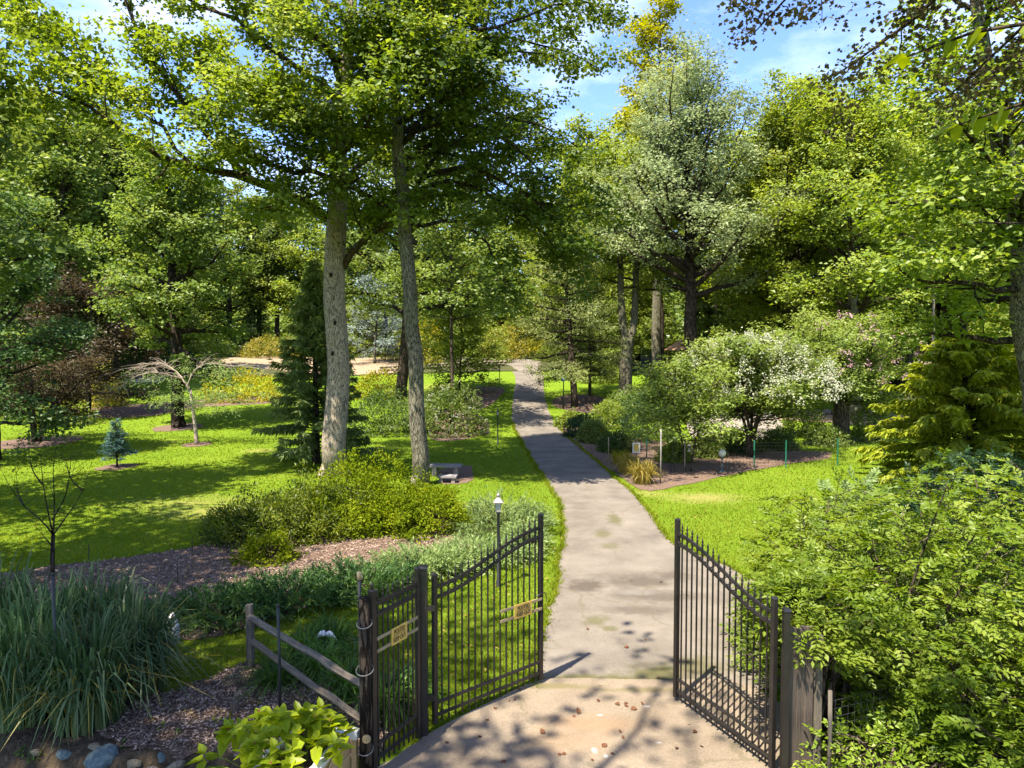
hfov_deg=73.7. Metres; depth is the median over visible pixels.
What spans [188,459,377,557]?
yew bush
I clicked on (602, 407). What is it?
garden bush
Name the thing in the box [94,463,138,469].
mulch bed
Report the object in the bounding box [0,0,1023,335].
sky
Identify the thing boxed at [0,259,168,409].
red maple tree
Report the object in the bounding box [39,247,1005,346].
treeline
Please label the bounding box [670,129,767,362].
woodland tree
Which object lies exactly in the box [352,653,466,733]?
daylily plant
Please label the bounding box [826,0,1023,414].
leaning tree
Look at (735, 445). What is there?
garden bush
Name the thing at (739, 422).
stone terrace
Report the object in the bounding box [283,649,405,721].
daylily plant
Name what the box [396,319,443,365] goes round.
garden bush
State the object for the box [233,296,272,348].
understorey tree
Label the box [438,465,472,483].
mulch bed
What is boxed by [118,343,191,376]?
garden bush
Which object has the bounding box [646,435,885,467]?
wire fence
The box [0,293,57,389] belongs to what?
understorey tree
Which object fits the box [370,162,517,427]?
garden tree
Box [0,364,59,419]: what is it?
garden bush
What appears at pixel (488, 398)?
mulch bed
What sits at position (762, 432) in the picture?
terrace wall
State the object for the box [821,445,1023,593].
blue green bush
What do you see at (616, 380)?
garden bush
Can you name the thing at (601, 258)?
woodland tree
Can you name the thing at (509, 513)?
juniper bush
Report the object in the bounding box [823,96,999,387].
woodland tree
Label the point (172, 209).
shade tree
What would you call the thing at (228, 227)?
woodland tree
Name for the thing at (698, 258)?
woodland tree
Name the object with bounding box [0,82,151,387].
woodland tree
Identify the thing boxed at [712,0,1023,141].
overhanging tree
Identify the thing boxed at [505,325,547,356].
garden bush
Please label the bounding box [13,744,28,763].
weed
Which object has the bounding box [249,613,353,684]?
daylily plant
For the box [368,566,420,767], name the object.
iron panel
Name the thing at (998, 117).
young tree
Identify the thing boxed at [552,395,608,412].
mulch bed
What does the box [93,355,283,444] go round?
weeping tree
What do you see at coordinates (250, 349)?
garden bush
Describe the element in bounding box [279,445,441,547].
yew bush
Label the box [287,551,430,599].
juniper bush
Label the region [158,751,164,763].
rock
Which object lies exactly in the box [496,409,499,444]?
lamp post
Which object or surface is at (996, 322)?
understorey tree
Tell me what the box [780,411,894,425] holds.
garden path
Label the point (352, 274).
woodland tree
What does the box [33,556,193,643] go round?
ornamental grass
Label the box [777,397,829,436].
garden bush
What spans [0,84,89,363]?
woodland tree
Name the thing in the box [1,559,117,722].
ornamental grass
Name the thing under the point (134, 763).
rock
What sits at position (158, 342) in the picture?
woodland tree
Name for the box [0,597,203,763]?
ornamental grass
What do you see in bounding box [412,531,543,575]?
juniper bush
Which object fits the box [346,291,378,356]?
understorey tree
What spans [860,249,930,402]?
woodland tree
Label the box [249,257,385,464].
spruce tree
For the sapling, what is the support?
on the mulch bed at (314, 556)
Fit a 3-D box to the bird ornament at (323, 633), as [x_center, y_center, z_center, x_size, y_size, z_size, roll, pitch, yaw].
[-3.054,4.373,11.264,0.341,0.640,0.070,0,3,0]
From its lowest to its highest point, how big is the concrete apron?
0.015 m
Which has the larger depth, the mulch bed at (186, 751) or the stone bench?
the stone bench
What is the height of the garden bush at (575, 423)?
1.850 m
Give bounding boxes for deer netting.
[57,612,359,759]
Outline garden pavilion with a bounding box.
[664,340,684,365]
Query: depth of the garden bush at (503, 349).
83.14 m
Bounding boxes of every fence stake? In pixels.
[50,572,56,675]
[276,603,280,707]
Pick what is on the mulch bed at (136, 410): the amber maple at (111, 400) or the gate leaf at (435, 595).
the amber maple at (111, 400)
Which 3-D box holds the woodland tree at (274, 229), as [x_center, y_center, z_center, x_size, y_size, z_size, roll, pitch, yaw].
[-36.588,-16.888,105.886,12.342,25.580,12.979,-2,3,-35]
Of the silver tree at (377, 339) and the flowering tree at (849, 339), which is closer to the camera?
the flowering tree at (849, 339)
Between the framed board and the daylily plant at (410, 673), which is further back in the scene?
the framed board
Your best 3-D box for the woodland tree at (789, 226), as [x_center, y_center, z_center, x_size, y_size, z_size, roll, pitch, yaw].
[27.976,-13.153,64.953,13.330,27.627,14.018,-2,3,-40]
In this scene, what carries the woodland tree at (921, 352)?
on the forest floor
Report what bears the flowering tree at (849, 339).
on the lawn at (560, 389)
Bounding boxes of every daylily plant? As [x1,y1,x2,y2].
[214,649,322,703]
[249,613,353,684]
[264,633,357,695]
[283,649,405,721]
[297,609,380,657]
[335,665,446,753]
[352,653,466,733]
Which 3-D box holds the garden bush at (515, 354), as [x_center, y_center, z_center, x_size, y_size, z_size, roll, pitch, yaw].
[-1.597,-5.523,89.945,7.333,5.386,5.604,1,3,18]
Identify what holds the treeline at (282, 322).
on the forest floor
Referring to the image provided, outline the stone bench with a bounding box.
[430,463,462,475]
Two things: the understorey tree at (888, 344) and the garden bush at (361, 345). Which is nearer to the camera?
the understorey tree at (888, 344)
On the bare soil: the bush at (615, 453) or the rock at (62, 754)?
the rock at (62, 754)
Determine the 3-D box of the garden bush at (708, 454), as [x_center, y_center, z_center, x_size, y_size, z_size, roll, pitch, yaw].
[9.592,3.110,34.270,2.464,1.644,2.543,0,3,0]
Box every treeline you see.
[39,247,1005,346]
[42,298,1009,349]
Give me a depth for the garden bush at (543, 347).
85.38 m
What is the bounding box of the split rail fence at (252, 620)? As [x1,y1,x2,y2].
[245,603,358,721]
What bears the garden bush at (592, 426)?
on the mulch bed at (680, 476)
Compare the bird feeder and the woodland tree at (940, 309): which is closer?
the bird feeder
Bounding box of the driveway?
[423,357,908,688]
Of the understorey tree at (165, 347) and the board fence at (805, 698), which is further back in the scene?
the understorey tree at (165, 347)
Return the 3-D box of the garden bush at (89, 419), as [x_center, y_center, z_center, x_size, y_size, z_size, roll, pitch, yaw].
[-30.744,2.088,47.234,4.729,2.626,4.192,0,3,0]
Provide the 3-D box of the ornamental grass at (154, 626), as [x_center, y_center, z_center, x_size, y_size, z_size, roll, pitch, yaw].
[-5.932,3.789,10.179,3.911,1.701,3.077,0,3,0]
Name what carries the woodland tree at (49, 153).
on the forest floor
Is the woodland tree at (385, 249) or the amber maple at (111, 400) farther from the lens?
the woodland tree at (385, 249)
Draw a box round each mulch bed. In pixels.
[1,436,82,448]
[1,515,479,639]
[91,396,270,417]
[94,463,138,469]
[94,664,386,763]
[152,423,202,430]
[182,442,210,446]
[425,408,489,440]
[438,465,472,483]
[456,386,504,408]
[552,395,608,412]
[560,428,831,490]
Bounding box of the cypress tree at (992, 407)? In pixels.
[849,329,1023,483]
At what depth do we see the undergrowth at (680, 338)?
104.57 m
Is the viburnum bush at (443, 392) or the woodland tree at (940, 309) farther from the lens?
the woodland tree at (940, 309)
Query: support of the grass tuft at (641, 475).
on the mulch bed at (680, 476)
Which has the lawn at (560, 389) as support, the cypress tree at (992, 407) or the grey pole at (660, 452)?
the cypress tree at (992, 407)
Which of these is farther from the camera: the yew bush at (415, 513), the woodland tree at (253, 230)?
the woodland tree at (253, 230)
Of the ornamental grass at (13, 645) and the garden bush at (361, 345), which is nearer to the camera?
the ornamental grass at (13, 645)
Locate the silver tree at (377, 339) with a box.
[345,268,401,362]
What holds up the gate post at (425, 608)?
on the concrete apron
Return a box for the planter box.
[254,727,359,767]
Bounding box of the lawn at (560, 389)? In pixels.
[0,351,1023,767]
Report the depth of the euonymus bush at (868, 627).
8.86 m
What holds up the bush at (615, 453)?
on the mulch bed at (680, 476)
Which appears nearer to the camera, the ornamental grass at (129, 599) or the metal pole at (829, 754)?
the metal pole at (829, 754)
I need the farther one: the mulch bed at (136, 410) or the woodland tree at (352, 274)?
the woodland tree at (352, 274)
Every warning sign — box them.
[377,616,417,652]
[500,598,541,622]
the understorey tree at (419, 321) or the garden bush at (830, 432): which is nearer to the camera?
the garden bush at (830, 432)
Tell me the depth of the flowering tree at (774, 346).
32.71 m
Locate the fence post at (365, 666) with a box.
[356,596,373,767]
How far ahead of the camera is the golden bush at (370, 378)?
59.44 m
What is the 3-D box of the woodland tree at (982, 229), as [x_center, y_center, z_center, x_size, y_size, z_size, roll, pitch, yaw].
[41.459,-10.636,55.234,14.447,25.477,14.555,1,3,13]
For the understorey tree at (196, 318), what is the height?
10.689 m
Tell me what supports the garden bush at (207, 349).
on the forest floor
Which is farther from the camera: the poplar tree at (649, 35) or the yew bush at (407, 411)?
the poplar tree at (649, 35)
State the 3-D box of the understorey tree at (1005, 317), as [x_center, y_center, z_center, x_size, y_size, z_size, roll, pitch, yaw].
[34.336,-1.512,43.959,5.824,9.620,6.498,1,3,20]
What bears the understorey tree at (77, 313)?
on the lawn at (560, 389)
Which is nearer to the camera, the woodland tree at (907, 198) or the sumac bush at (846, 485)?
the sumac bush at (846, 485)
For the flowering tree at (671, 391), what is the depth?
29.07 m
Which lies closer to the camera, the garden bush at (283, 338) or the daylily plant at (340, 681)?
the daylily plant at (340, 681)
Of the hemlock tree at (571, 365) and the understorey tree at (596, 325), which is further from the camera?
the understorey tree at (596, 325)
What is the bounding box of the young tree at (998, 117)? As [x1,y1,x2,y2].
[881,22,1023,223]
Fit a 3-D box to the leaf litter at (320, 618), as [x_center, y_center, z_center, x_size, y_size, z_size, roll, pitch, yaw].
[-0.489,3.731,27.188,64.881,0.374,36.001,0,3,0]
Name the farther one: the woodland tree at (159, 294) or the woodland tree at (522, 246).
the woodland tree at (522, 246)
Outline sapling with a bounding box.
[0,428,103,577]
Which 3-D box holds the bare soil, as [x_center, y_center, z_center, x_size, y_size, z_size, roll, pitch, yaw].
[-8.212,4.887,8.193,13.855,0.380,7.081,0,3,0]
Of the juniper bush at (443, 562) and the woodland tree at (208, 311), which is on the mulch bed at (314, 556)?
the juniper bush at (443, 562)
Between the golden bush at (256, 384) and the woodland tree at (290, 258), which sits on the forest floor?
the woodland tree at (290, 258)
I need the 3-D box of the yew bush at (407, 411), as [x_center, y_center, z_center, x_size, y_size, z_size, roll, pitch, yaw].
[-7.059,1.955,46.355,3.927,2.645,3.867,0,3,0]
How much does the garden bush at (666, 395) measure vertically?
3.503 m
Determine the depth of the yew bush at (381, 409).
42.16 m
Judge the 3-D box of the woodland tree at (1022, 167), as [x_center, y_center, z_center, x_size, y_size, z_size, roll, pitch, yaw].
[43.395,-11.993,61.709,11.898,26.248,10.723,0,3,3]
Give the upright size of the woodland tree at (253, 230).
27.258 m
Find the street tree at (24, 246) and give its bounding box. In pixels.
[0,19,93,312]
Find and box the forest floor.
[2,352,964,401]
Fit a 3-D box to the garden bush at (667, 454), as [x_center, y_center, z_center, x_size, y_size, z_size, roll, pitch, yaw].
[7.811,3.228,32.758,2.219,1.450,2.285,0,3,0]
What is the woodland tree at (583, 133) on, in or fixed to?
on the forest floor
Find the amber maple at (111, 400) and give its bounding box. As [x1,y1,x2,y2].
[83,360,131,408]
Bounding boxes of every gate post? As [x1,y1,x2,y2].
[418,564,435,739]
[779,607,791,767]
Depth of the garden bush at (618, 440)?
35.39 m
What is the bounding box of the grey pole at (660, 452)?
[660,429,661,482]
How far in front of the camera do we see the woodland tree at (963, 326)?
55.69 m
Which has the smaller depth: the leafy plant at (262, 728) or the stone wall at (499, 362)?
the leafy plant at (262, 728)
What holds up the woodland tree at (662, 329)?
on the lawn at (560, 389)
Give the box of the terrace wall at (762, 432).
[708,428,773,438]
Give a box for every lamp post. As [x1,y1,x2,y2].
[493,491,502,586]
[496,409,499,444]
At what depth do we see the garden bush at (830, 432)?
37.56 m
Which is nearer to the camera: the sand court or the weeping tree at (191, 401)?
the weeping tree at (191, 401)
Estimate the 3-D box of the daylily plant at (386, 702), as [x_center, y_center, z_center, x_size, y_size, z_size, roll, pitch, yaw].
[-1.767,4.335,9.517,1.887,0.668,1.946,1,3,23]
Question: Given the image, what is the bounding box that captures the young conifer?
[617,326,639,372]
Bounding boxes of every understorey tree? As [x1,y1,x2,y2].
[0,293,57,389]
[41,281,121,390]
[90,259,152,366]
[130,306,170,358]
[160,289,203,345]
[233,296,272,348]
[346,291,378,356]
[394,301,427,336]
[453,297,489,347]
[503,313,528,346]
[573,288,619,345]
[594,287,643,364]
[631,282,682,357]
[677,273,734,362]
[868,322,907,360]
[952,302,1020,392]
[995,307,1020,393]
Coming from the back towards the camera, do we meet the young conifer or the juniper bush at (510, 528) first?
the young conifer
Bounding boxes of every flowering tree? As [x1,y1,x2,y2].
[625,349,764,471]
[661,320,852,456]
[762,303,930,441]
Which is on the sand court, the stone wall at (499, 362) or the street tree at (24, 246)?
the stone wall at (499, 362)
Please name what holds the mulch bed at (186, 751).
on the lawn at (560, 389)
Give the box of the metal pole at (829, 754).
[827,690,831,767]
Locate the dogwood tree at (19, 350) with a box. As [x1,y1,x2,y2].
[0,189,105,459]
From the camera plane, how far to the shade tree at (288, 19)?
24.59 m
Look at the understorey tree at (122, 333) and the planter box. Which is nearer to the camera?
the planter box
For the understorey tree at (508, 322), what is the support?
on the forest floor
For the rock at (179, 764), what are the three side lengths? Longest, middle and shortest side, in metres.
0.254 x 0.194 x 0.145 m
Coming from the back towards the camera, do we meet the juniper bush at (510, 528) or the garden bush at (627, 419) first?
the garden bush at (627, 419)
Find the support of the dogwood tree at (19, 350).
on the lawn at (560, 389)
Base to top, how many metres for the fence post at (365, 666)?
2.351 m
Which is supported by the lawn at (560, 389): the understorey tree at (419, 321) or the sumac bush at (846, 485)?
the sumac bush at (846, 485)
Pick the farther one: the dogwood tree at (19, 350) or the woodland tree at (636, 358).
the woodland tree at (636, 358)
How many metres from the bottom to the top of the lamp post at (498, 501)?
2.160 m
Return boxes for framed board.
[632,443,639,454]
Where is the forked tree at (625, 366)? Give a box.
[568,122,711,402]
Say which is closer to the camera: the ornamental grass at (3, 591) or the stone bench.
the ornamental grass at (3, 591)
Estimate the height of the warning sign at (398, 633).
0.210 m
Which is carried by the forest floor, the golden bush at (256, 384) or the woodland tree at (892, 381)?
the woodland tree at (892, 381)
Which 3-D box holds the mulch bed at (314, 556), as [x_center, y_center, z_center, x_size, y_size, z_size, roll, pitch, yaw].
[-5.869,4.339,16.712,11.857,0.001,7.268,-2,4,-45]
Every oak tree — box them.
[702,68,910,407]
[743,41,993,425]
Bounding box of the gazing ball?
[718,449,725,471]
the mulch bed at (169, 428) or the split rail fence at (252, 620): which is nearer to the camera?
the split rail fence at (252, 620)
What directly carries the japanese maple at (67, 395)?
on the mulch bed at (11, 443)
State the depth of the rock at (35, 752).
8.66 m
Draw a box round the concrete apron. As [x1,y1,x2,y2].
[378,678,855,767]
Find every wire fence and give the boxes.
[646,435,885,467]
[832,683,910,766]
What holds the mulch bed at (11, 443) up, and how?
on the lawn at (560, 389)
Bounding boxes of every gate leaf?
[431,513,546,724]
[673,518,778,767]
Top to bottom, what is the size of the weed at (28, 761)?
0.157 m
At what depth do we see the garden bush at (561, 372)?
69.33 m
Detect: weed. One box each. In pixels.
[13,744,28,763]
[26,750,41,766]
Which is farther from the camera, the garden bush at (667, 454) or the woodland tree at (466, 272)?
the woodland tree at (466, 272)
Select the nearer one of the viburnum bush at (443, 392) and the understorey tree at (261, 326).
the viburnum bush at (443, 392)
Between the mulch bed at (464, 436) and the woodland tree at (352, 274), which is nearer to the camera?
the mulch bed at (464, 436)
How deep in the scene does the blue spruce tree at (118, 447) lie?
30.94 m
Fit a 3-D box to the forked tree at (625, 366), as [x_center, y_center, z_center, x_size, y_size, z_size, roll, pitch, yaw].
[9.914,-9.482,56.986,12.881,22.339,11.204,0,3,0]
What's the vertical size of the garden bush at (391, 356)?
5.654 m
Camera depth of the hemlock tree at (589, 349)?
59.87 m
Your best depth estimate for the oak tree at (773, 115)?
51.90 m
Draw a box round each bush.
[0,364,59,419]
[10,352,126,404]
[21,400,104,426]
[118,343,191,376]
[153,572,297,635]
[162,327,230,356]
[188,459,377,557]
[198,366,283,403]
[206,563,363,620]
[223,522,308,567]
[232,332,299,358]
[270,330,308,356]
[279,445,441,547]
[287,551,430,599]
[317,325,383,357]
[342,481,485,544]
[347,382,409,437]
[350,366,408,399]
[367,536,479,582]
[376,328,441,360]
[384,395,434,429]
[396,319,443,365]
[406,377,493,438]
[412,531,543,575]
[447,485,560,544]
[462,320,513,363]
[481,322,527,358]
[492,510,557,562]
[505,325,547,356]
[530,329,587,362]
[549,368,569,380]
[552,407,578,427]
[559,412,596,437]
[573,416,612,443]
[577,360,618,384]
[590,397,634,429]
[595,428,640,453]
[600,384,651,424]
[603,448,629,462]
[613,389,682,442]
[639,377,698,417]
[653,438,696,463]
[687,432,728,458]
[719,447,1023,767]
[721,426,767,454]
[760,425,801,450]
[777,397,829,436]
[779,704,995,767]
[799,465,915,593]
[802,423,856,447]
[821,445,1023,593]
[850,399,898,442]
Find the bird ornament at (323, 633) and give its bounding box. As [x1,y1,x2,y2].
[317,630,336,643]
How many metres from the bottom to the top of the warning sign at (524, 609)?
0.210 m
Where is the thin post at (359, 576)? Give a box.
[357,571,361,767]
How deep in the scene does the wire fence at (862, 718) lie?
8.21 m
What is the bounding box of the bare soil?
[0,689,241,767]
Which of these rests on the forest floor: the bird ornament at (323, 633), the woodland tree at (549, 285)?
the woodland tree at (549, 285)
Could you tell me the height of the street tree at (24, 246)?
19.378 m
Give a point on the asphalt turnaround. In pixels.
(140, 376)
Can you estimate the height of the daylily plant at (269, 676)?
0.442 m
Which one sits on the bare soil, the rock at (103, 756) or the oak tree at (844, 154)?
the rock at (103, 756)
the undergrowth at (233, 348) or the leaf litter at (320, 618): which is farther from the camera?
the undergrowth at (233, 348)
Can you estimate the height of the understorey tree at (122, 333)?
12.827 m
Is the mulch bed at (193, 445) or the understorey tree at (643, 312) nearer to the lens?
the mulch bed at (193, 445)
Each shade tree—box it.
[0,0,495,476]
[63,131,270,427]
[246,0,658,487]
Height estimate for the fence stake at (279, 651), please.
1.750 m
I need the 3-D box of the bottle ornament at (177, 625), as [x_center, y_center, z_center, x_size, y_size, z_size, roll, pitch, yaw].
[-5.735,4.266,11.526,0.240,0.830,0.234,0,3,0]
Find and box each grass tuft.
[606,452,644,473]
[619,457,666,484]
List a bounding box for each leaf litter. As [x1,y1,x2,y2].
[2,430,986,724]
[533,453,733,673]
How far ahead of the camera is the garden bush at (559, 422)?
46.13 m
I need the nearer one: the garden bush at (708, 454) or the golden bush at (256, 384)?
the garden bush at (708, 454)
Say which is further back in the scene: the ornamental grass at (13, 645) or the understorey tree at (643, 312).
the understorey tree at (643, 312)
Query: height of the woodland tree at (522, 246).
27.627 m
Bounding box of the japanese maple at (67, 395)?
[0,352,122,441]
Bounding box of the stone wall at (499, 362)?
[377,360,506,370]
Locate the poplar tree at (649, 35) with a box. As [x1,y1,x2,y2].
[606,0,725,380]
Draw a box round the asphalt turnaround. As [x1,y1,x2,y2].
[125,373,164,382]
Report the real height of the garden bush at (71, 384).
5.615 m
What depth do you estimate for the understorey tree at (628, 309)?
73.18 m
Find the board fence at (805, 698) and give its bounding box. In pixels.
[788,625,822,767]
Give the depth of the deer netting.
9.26 m
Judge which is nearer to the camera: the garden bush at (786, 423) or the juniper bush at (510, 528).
the juniper bush at (510, 528)
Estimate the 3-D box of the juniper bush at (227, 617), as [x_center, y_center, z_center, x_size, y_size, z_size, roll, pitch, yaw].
[-5.621,4.220,13.093,3.059,1.120,2.118,0,3,0]
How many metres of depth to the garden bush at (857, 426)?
39.21 m
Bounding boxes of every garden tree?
[280,104,539,402]
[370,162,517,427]
[419,299,511,393]
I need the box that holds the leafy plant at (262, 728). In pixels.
[186,697,358,767]
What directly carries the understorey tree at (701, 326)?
on the forest floor
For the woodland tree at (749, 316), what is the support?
on the forest floor
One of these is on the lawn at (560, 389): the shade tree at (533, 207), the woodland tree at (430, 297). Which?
the shade tree at (533, 207)
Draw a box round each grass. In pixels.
[0,547,50,637]
[0,575,258,730]
[0,582,97,733]
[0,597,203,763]
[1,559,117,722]
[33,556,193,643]
[97,576,154,619]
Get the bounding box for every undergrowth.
[2,334,309,364]
[214,328,683,355]
[634,335,1012,383]
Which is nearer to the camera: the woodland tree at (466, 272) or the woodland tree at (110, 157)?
the woodland tree at (110, 157)
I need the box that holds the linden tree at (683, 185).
[573,13,817,406]
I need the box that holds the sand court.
[222,356,398,374]
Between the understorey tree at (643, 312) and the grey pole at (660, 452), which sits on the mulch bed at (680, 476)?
the grey pole at (660, 452)
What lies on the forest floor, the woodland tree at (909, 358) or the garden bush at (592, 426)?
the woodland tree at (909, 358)
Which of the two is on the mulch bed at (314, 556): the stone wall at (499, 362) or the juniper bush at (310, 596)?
the juniper bush at (310, 596)
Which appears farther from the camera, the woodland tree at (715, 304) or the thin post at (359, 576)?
the woodland tree at (715, 304)
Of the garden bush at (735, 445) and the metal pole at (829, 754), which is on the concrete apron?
the metal pole at (829, 754)
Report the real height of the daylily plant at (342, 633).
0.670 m
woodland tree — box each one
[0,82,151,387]
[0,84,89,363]
[2,79,103,313]
[41,100,161,370]
[78,167,189,355]
[99,145,205,376]
[179,172,245,352]
[187,177,283,343]
[235,191,291,337]
[238,195,306,338]
[252,194,352,326]
[303,191,397,347]
[358,227,402,352]
[385,227,465,334]
[437,226,489,315]
[457,199,535,335]
[503,184,547,347]
[519,164,605,354]
[523,109,661,353]
[555,139,650,348]
[602,98,684,360]
[623,241,684,375]
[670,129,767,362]
[674,177,722,340]
[681,109,828,383]
[697,218,737,348]
[739,107,860,344]
[803,84,931,397]
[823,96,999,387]
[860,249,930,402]
[878,102,1018,366]
[890,248,972,402]
[890,337,893,384]
[899,98,962,363]
[907,241,939,397]
[925,96,1023,341]
[925,237,1004,405]
[963,116,1022,279]
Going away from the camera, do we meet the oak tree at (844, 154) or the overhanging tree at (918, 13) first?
the overhanging tree at (918, 13)
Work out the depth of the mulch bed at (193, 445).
37.98 m
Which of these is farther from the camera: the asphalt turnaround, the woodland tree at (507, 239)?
the woodland tree at (507, 239)
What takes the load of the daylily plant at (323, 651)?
on the mulch bed at (186, 751)
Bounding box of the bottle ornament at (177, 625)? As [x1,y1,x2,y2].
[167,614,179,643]
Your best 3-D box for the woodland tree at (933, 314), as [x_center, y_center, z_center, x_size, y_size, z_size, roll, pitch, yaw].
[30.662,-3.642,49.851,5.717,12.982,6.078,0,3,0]
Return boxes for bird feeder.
[685,441,691,451]
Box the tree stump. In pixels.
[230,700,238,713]
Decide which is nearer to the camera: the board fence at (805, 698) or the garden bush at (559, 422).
the board fence at (805, 698)
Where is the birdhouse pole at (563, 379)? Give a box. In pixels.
[561,357,565,408]
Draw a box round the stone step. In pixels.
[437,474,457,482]
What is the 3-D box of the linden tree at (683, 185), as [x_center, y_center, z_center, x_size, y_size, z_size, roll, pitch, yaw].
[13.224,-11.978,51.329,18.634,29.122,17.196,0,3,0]
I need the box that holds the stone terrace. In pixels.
[687,413,782,437]
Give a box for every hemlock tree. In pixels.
[507,220,640,406]
[546,260,620,395]
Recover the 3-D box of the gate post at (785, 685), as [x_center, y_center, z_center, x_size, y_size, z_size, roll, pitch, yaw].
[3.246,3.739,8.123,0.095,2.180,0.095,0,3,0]
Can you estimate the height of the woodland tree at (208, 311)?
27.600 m
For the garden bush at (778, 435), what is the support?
on the mulch bed at (680, 476)
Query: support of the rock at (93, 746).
on the bare soil
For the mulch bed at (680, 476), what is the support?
on the lawn at (560, 389)
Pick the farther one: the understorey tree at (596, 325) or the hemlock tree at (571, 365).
the understorey tree at (596, 325)
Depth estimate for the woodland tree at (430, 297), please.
103.70 m
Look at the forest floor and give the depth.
77.48 m
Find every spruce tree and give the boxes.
[96,418,137,466]
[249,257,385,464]
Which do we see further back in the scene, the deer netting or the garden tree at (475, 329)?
the garden tree at (475, 329)
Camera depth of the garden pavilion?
73.33 m
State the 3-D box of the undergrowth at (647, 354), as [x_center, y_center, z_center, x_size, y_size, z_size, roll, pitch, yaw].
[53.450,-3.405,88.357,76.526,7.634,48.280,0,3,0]
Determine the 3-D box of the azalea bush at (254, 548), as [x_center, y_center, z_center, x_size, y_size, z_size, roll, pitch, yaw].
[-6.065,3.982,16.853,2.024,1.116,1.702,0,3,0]
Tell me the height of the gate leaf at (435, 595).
2.570 m
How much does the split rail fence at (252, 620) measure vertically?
1.167 m
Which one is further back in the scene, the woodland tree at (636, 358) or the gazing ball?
the woodland tree at (636, 358)
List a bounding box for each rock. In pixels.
[30,749,40,756]
[56,749,71,759]
[83,743,117,767]
[88,742,100,749]
[127,759,141,767]
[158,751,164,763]
[166,760,185,767]
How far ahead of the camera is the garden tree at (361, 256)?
53.81 m

